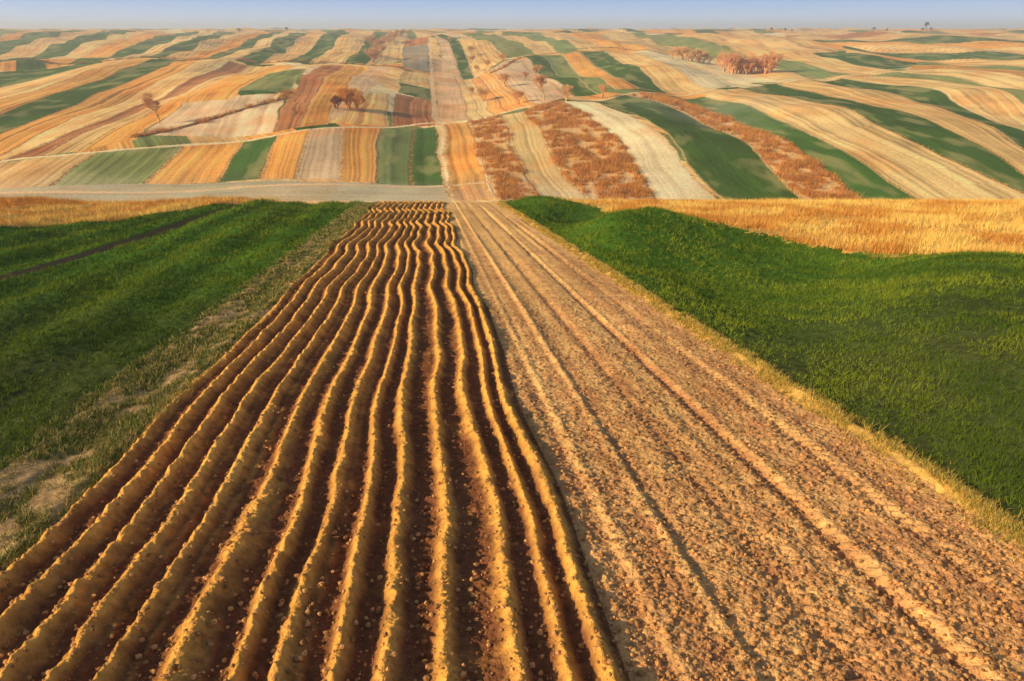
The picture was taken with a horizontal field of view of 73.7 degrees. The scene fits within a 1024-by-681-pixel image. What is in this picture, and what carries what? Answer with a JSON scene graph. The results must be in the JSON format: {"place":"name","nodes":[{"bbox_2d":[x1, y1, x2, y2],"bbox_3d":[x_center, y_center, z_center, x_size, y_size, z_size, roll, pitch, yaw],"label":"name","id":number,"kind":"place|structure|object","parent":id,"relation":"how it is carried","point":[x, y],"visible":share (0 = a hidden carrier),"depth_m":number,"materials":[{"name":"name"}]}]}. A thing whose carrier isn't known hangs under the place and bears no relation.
{"place":"outdoors","nodes":[
{"label":"outdoors","id":0,"kind":"place"},
{"bbox_2d":[0,203,237,274],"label":"wheat field","id":1,"kind":"structure","parent":0,"point":[73,240],"depth_m":61.60,"materials":[{"name":"plant"}]},
{"bbox_2d":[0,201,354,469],"bbox_3d":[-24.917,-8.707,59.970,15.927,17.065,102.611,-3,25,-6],"label":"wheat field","id":2,"kind":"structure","parent":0,"point":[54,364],"depth_m":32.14,"materials":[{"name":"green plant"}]},
{"bbox_2d":[0,200,630,680],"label":"plowed field","id":3,"kind":"structure","parent":0,"point":[398,238],"depth_m":13.29,"materials":[{"name":"soil"}]},
{"bbox_2d":[0,28,1023,204],"bbox_3d":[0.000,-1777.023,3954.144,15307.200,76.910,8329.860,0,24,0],"label":"hills","id":4,"kind":"structure","parent":0,"point":[122,164],"depth_m":389.92,"materials":[{"name":"plant"}]},
{"bbox_2d":[142,91,160,123],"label":"bare tree","id":5,"kind":"object","parent":4,"relation":"on","point":[147,100],"visible":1,"depth_m":338.85,"materials":[{"name":"brown plant"}]},
{"bbox_2d":[329,94,342,108],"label":"bare shrub","id":6,"kind":"object","parent":4,"relation":"on","point":[334,100],"visible":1,"depth_m":379.30,"materials":[{"name":"brown plant"}]},
{"bbox_2d":[335,82,363,107],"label":"bare shrub","id":7,"kind":"object","parent":4,"relation":"on","point":[344,93],"visible":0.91,"depth_m":384.61,"materials":[{"name":"brown plant"}]},
{"bbox_2d":[348,92,364,108],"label":"bare shrub","id":8,"kind":"object","parent":4,"relation":"on","point":[356,98],"visible":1,"depth_m":384.11,"materials":[{"name":"brown plant"}]},
{"bbox_2d":[363,30,398,62],"bbox_3d":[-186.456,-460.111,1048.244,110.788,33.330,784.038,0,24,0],"label":"roadside trees","id":9,"kind":"object","parent":4,"relation":"on","point":[374,52],"visible":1,"depth_m":884.75,"materials":[{"name":"brown plant"}]},
{"bbox_2d":[399,29,406,39],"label":"bare tree","id":10,"kind":"object","parent":4,"relation":"on","point":[402,31],"visible":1,"depth_m":1129.77,"materials":[{"name":"brown plant"}]},
{"bbox_2d":[0,55,864,200],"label":"scrub","id":11,"kind":"object","parent":4,"relation":"on","point":[602,165],"visible":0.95,"depth_m":291.88,"materials":[{"name":"brown plant"}]},
{"bbox_2d":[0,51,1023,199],"bbox_3d":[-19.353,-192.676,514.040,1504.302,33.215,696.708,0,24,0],"label":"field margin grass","id":12,"kind":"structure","parent":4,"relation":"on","point":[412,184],"depth_m":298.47,"materials":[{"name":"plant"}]},
{"bbox_2d":[448,36,607,103],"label":"roadside trees","id":13,"kind":"object","parent":4,"relation":"on","point":[482,91],"visible":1,"depth_m":498.69,"materials":[{"name":"brown plant"}]},
{"bbox_2d":[532,74,547,99],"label":"bare tree","id":14,"kind":"object","parent":4,"relation":"on","point":[539,79],"visible":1,"depth_m":423.52,"materials":[{"name":"brown plant"}]},
{"bbox_2d":[236,27,932,31],"bbox_3d":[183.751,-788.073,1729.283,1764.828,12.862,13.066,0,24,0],"label":"distant trees","id":15,"kind":"object","parent":4,"relation":"on","point":[873,28],"visible":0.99,"depth_m":1727.28,"materials":[{"name":"brown plant"}]},
{"bbox_2d":[667,45,714,63],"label":"tree thicket","id":16,"kind":"object","parent":4,"relation":"on","point":[698,55],"visible":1,"depth_m":707.97,"materials":[{"name":"brown plant"}]},
{"bbox_2d":[713,48,784,74],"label":"tree thicket","id":17,"kind":"object","parent":4,"relation":"on","point":[749,63],"visible":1,"depth_m":615.04,"materials":[{"name":"brown plant"}]},
{"bbox_2d":[0,199,1023,571],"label":"ground","id":18,"kind":"structure","parent":0,"point":[914,467],"depth_m":19.93,"materials":[{"name":"green plant"}]},
{"bbox_2d":[0,194,1023,525],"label":"wheat grass","id":19,"kind":"structure","parent":18,"relation":"on","point":[318,206],"depth_m":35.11,"materials":[{"name":"green plant"}]},
{"bbox_2d":[0,193,1023,254],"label":"dry grass","id":20,"kind":"structure","parent":18,"relation":"on","point":[893,233],"depth_m":76.81,"materials":[{"name":"yellow plant"}]},
{"bbox_2d":[0,0,1023,29],"label":"sky","id":21,"kind":"structure","parent":0,"point":[14,14],"materials":[{"name":"blue"}]},
{"bbox_2d":[444,202,1023,680],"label":"tilled field","id":22,"kind":"structure","parent":0,"point":[498,234],"depth_m":14.14,"materials":[{"name":"soil"}]},
{"bbox_2d":[0,256,1023,680],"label":"soil clods","id":23,"kind":"object","parent":22,"relation":"on","point":[842,676],"visible":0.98,"depth_m":11.49,"materials":[{"name":"brown soil"}]}
]}

